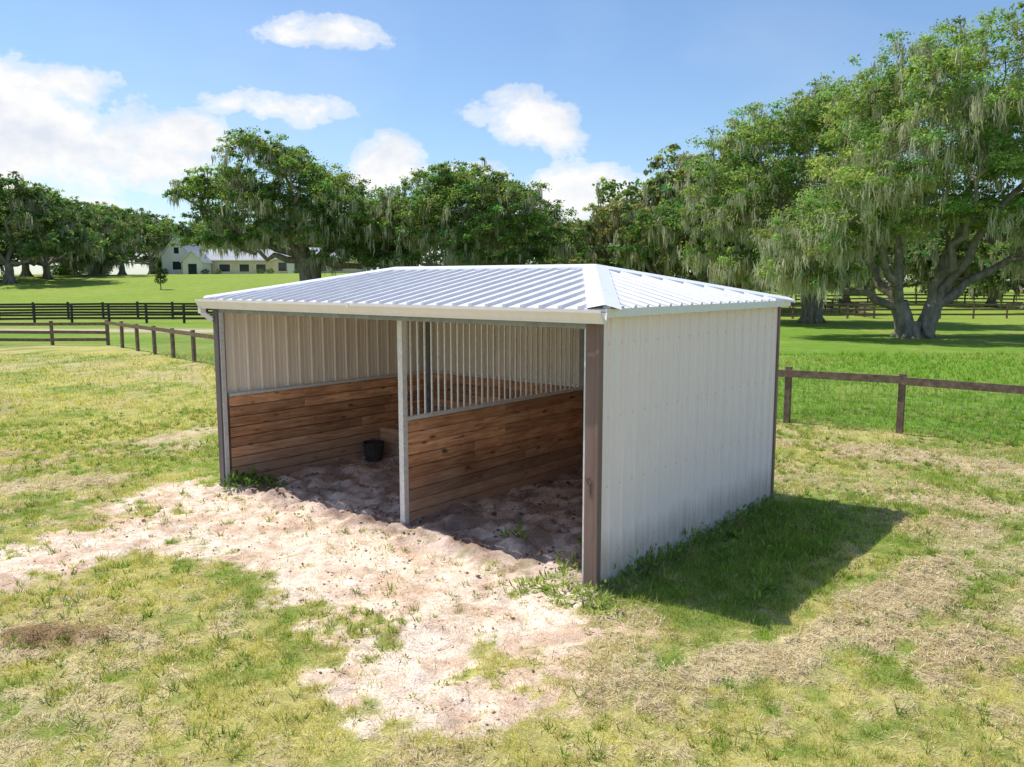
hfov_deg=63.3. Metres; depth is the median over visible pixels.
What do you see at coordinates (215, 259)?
garage wing
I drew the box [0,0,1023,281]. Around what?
sky
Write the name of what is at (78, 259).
live oak tree
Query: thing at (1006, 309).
board fence
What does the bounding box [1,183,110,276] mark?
live oak tree
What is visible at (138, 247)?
tree line
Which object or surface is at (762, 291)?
live oak tree
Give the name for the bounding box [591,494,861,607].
weed clump
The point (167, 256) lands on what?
gable wing
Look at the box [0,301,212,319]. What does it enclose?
board fence
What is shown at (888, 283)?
live oak tree
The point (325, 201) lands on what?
live oak tree
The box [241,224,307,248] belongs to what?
live oak tree
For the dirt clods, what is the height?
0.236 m
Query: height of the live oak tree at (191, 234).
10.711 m
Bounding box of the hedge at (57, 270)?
[50,266,84,274]
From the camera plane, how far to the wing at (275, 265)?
138.75 m
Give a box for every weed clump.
[218,463,288,490]
[498,520,581,544]
[509,550,620,615]
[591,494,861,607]
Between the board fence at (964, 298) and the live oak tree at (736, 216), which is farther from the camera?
the board fence at (964, 298)
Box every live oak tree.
[0,170,110,283]
[0,195,20,275]
[0,200,108,278]
[0,251,4,276]
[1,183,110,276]
[23,196,116,267]
[53,200,141,275]
[53,202,179,274]
[105,208,190,273]
[143,221,225,265]
[161,126,424,280]
[193,221,237,248]
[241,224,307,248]
[281,224,341,247]
[350,157,592,271]
[408,200,487,265]
[480,217,579,264]
[532,197,673,271]
[533,217,656,268]
[588,171,719,278]
[591,142,846,287]
[668,71,942,322]
[727,214,770,288]
[729,258,862,306]
[747,1,1023,338]
[830,245,893,300]
[850,235,988,293]
[890,218,996,303]
[903,199,1023,306]
[944,207,1023,308]
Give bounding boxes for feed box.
[380,424,425,455]
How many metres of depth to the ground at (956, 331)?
7.93 m
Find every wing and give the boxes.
[158,236,202,273]
[204,249,273,273]
[272,248,365,273]
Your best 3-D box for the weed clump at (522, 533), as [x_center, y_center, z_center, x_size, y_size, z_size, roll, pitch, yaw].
[0.649,1.724,9.295,1.758,0.253,0.696,1,7,10]
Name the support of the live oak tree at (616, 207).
on the ground at (956, 331)
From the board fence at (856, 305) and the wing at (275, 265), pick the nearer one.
the board fence at (856, 305)
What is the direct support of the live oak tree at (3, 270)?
on the ground at (956, 331)
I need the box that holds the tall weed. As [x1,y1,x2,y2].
[647,526,702,567]
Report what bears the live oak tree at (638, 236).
on the ground at (956, 331)
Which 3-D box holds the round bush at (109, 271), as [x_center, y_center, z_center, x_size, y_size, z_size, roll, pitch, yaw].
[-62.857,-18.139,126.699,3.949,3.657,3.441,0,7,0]
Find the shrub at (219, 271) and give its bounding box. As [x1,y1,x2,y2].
[151,268,298,273]
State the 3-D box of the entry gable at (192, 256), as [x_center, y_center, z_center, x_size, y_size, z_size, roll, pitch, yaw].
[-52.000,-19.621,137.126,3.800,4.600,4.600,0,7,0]
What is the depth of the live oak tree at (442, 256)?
110.50 m
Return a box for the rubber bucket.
[363,440,383,460]
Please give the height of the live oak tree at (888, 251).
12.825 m
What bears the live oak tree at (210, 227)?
on the ground at (956, 331)
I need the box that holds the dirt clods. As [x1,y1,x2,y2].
[14,455,594,733]
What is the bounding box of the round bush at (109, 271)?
[98,266,112,274]
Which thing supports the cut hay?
on the ground at (956, 331)
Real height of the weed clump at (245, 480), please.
0.423 m
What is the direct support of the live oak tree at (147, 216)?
on the ground at (956, 331)
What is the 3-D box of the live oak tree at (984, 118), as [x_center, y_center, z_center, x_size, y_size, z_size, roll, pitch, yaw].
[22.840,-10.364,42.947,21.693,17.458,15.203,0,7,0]
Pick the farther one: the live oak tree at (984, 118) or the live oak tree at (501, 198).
the live oak tree at (501, 198)
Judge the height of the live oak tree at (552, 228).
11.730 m
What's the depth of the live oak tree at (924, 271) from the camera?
92.07 m
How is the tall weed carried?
on the ground at (956, 331)
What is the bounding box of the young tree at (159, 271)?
[154,260,167,289]
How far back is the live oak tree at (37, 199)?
101.98 m
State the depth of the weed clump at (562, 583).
7.95 m
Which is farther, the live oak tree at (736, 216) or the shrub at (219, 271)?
the shrub at (219, 271)
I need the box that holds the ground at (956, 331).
[0,273,1023,766]
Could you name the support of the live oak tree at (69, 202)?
on the ground at (956, 331)
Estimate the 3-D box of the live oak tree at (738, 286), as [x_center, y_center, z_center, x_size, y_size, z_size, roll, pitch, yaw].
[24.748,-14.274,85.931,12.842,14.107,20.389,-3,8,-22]
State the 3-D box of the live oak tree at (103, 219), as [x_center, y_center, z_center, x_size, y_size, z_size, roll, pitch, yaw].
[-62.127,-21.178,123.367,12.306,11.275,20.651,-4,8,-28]
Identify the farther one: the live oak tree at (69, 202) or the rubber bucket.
the live oak tree at (69, 202)
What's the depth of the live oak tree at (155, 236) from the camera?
136.43 m
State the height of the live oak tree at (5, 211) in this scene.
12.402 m
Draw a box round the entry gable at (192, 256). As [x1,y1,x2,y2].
[180,250,212,273]
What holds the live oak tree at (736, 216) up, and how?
on the ground at (956, 331)
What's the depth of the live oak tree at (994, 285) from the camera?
86.09 m
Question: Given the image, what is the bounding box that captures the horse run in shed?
[195,264,795,589]
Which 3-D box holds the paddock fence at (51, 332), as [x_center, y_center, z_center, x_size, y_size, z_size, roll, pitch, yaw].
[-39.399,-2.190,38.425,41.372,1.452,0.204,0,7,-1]
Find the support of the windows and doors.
attached to the wing at (275, 265)
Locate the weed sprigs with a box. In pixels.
[32,491,623,723]
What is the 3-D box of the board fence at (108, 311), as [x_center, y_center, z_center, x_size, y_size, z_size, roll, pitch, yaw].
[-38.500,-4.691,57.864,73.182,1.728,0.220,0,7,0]
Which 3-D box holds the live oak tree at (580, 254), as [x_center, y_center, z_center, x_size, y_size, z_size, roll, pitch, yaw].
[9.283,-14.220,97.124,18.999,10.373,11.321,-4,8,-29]
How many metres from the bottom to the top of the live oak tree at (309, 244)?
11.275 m
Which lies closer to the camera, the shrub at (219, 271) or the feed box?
the feed box
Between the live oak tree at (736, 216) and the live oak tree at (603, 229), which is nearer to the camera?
the live oak tree at (736, 216)
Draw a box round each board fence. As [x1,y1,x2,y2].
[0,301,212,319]
[0,304,212,322]
[781,298,875,318]
[795,294,1023,305]
[875,303,1023,318]
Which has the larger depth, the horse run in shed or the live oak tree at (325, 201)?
the live oak tree at (325, 201)
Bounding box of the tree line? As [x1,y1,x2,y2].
[13,201,1023,292]
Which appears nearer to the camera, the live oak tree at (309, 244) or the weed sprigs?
the weed sprigs
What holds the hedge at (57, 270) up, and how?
on the ground at (956, 331)
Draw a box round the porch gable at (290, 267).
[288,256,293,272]
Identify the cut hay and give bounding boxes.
[0,438,1023,766]
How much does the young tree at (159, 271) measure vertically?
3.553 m
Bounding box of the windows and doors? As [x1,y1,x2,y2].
[172,247,342,273]
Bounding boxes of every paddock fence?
[0,321,109,344]
[105,320,1023,442]
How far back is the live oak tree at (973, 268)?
97.39 m
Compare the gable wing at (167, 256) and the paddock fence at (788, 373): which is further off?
the gable wing at (167, 256)

